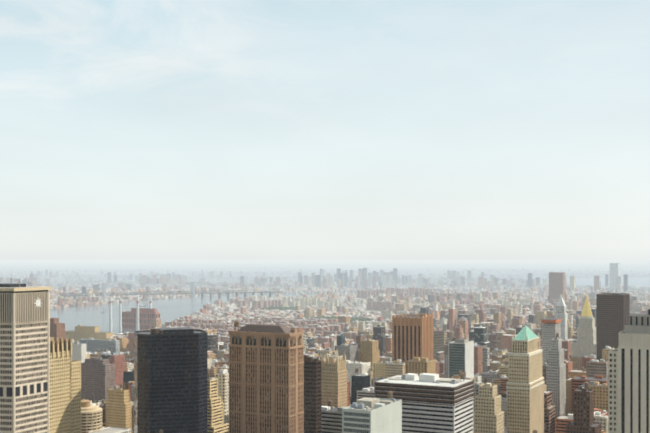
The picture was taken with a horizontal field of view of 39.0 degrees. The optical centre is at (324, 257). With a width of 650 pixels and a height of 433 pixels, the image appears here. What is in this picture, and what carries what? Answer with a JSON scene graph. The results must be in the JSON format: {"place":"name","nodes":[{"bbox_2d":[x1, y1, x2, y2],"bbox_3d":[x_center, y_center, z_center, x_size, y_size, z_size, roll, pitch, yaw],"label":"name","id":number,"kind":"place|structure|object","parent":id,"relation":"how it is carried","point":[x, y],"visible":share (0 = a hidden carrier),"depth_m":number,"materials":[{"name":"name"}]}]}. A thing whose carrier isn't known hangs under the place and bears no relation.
{"place":"outdoors","nodes":[
{"label":"outdoors","id":0,"kind":"place"},
{"bbox_2d":[50,291,476,333],"bbox_3d":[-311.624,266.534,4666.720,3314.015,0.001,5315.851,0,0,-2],"label":"river water","id":1,"kind":"structure","parent":0,"point":[171,309],"depth_m":4648.62,"materials":[{"name":"liquid"}]},
{"bbox_2d":[0,260,649,308],"bbox_3d":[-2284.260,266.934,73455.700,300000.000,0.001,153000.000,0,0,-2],"label":"ground","id":2,"kind":"structure","parent":0,"point":[318,265],"depth_m":32175.74,"materials":[{"name":"grey"}]},
{"bbox_2d":[0,274,51,432],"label":"skyscraper","id":3,"kind":"structure","parent":2,"relation":"on","point":[24,358],"depth_m":634.27,"materials":[{"name":"beige concrete"}]},
{"bbox_2d":[50,316,64,339],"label":"building","id":4,"kind":"structure","parent":2,"relation":"on","point":[57,329],"depth_m":2181.10,"materials":[{"name":"brown brick"}]},
{"bbox_2d":[50,337,80,432],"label":"skyscraper","id":5,"kind":"structure","parent":2,"relation":"on","point":[65,393],"depth_m":903.18,"materials":[{"name":"beige brick"}]},
{"bbox_2d":[71,341,85,362],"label":"white slab apartments","id":6,"kind":"structure","parent":2,"relation":"on","point":[78,351],"depth_m":1732.62,"materials":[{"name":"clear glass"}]},
{"bbox_2d":[65,325,112,340],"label":"building","id":7,"kind":"structure","parent":2,"relation":"on","point":[82,332],"depth_m":2711.28,"materials":[{"name":"beige glass"}]},
{"bbox_2d":[81,354,114,402],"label":"brown apartment tower","id":8,"kind":"structure","parent":2,"relation":"on","point":[97,378],"depth_m":1492.54,"materials":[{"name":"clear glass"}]},
{"bbox_2d":[79,338,119,352],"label":"building","id":9,"kind":"structure","parent":2,"relation":"on","point":[93,345],"depth_m":2348.65,"materials":[{"name":"brown glass"}]},
{"bbox_2d":[81,400,130,432],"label":"round building","id":10,"kind":"structure","parent":2,"relation":"on","point":[91,418],"depth_m":1050.85,"materials":[{"name":"beige concrete"}]},
{"bbox_2d":[106,383,131,432],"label":"tan block","id":11,"kind":"structure","parent":2,"relation":"on","point":[118,409],"depth_m":1140.49,"materials":[{"name":"beige brick"}]},
{"bbox_2d":[109,297,159,331],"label":"power station stacks","id":12,"kind":"object","parent":2,"relation":"on","point":[137,319],"visible":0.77,"depth_m":3392.51,"materials":[{"name":"pale painted concrete"},{"name":"brick"}]},
{"bbox_2d":[134,327,206,432],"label":"skyscraper","id":13,"kind":"structure","parent":2,"relation":"on","point":[170,380],"depth_m":918.94,"materials":[{"name":"black glass"}]},
{"bbox_2d":[60,282,281,299],"bbox_3d":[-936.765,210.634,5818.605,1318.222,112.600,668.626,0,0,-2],"label":"suspension bridge","id":14,"kind":"structure","parent":2,"relation":"on","point":[192,293],"depth_m":5829.85,"materials":[{"name":"grey metal"}]},
{"bbox_2d":[228,320,303,432],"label":"skyscraper","id":15,"kind":"structure","parent":2,"relation":"on","point":[266,378],"depth_m":747.55,"materials":[{"name":"brown stone"}]},
{"bbox_2d":[304,355,320,432],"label":"skyscraper","id":16,"kind":"structure","parent":2,"relation":"on","point":[312,395],"depth_m":884.62,"materials":[{"name":"black glass"}]},
{"bbox_2d":[0,268,649,386],"bbox_3d":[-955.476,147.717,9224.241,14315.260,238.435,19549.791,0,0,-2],"label":"city buildings","id":17,"kind":"structure","parent":2,"relation":"on","point":[485,321],"depth_m":5054.43,"materials":[{"name":"grey concrete"}]},
{"bbox_2d":[318,351,346,407],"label":"building","id":18,"kind":"structure","parent":2,"relation":"on","point":[334,380],"depth_m":1007.98,"materials":[{"name":"beige stone"}]},
{"bbox_2d":[83,336,612,432],"bbox_3d":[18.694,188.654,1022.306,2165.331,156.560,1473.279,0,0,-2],"label":"city buildings","id":19,"kind":"structure","parent":2,"relation":"on","point":[366,369],"depth_m":1189.91,"materials":[{"name":"beige concrete"}]},
{"bbox_2d":[342,391,401,432],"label":"office building","id":20,"kind":"structure","parent":2,"relation":"on","point":[372,415],"depth_m":649.31,"materials":[{"name":"grey concrete"}]},
{"bbox_2d":[392,314,432,361],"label":"skyscraper","id":21,"kind":"structure","parent":2,"relation":"on","point":[412,336],"depth_m":1488.83,"materials":[{"name":"brown concrete"}]},
{"bbox_2d":[374,373,473,432],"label":"striped office block","id":22,"kind":"structure","parent":2,"relation":"on","point":[433,403],"depth_m":811.73,"materials":[{"name":"white stone"},{"name":"dark glass"}]},
{"bbox_2d":[448,336,473,377],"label":"teal glass tower","id":23,"kind":"structure","parent":2,"relation":"on","point":[461,354],"depth_m":1336.69,"materials":[{"name":"white concrete"}]},
{"bbox_2d":[474,383,503,432],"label":"cream office block","id":24,"kind":"structure","parent":2,"relation":"on","point":[488,415],"depth_m":874.19,"materials":[{"name":"beige concrete"}]},
{"bbox_2d":[506,325,544,432],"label":"pyramid tower","id":25,"kind":"structure","parent":2,"relation":"on","point":[525,396],"depth_m":937.07,"materials":[{"name":"beige stone"}]},
{"bbox_2d":[541,318,560,365],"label":"skyscraper","id":26,"kind":"structure","parent":2,"relation":"on","point":[551,327],"depth_m":1510.59,"materials":[{"name":"grey glass"}]},
{"bbox_2d":[546,333,565,417],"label":"slim grey tower","id":27,"kind":"structure","parent":2,"relation":"on","point":[556,375],"depth_m":1157.55,"materials":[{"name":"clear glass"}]},
{"bbox_2d":[549,272,564,303],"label":"brown tower","id":28,"kind":"structure","parent":2,"relation":"on","point":[556,284],"depth_m":5052.88,"materials":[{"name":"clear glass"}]},
{"bbox_2d":[554,294,567,339],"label":"skyscraper","id":29,"kind":"structure","parent":2,"relation":"on","point":[561,314],"depth_m":2098.93,"materials":[{"name":"white stone"}]},
{"bbox_2d":[566,381,600,432],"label":"brown brick lofts","id":30,"kind":"structure","parent":2,"relation":"on","point":[582,421],"depth_m":807.76,"materials":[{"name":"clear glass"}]},
{"bbox_2d":[571,295,595,356],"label":"skyscraper","id":31,"kind":"structure","parent":2,"relation":"on","point":[584,345],"depth_m":1998.26,"materials":[{"name":"beige stone"}]},
{"bbox_2d":[596,293,629,360],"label":"skyscraper","id":32,"kind":"structure","parent":2,"relation":"on","point":[612,315],"depth_m":1722.71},
{"bbox_2d":[610,263,620,290],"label":"pale tower","id":33,"kind":"structure","parent":2,"relation":"on","point":[615,269],"depth_m":7081.43,"materials":[{"name":"white glass"}]},
{"bbox_2d":[608,309,649,432],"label":"skyscraper","id":34,"kind":"structure","parent":2,"relation":"on","point":[629,384],"depth_m":632.58,"materials":[{"name":"white concrete"}]},
{"bbox_2d":[0,0,649,259],"label":"sky","id":35,"kind":"structure","parent":0,"point":[130,129],"materials":[{"name":"blue"}]},
{"bbox_2d":[540,277,649,286],"bbox_3d":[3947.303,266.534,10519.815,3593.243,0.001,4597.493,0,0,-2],"label":"bay water","id":36,"kind":"structure","parent":0,"point":[643,282],"depth_m":10357.84,"materials":[{"name":"liquid"}]},
{"label":"park lawn","id":37,"kind":"structure","parent":0,"visible":0},
{"bbox_2d":[259,305,504,322],"bbox_3d":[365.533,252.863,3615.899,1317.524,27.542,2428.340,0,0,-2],"label":"park trees","id":38,"kind":"object","parent":37,"relation":"on","point":[281,308],"visible":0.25,"depth_m":3786.41,"materials":[{"name":"green plant"}]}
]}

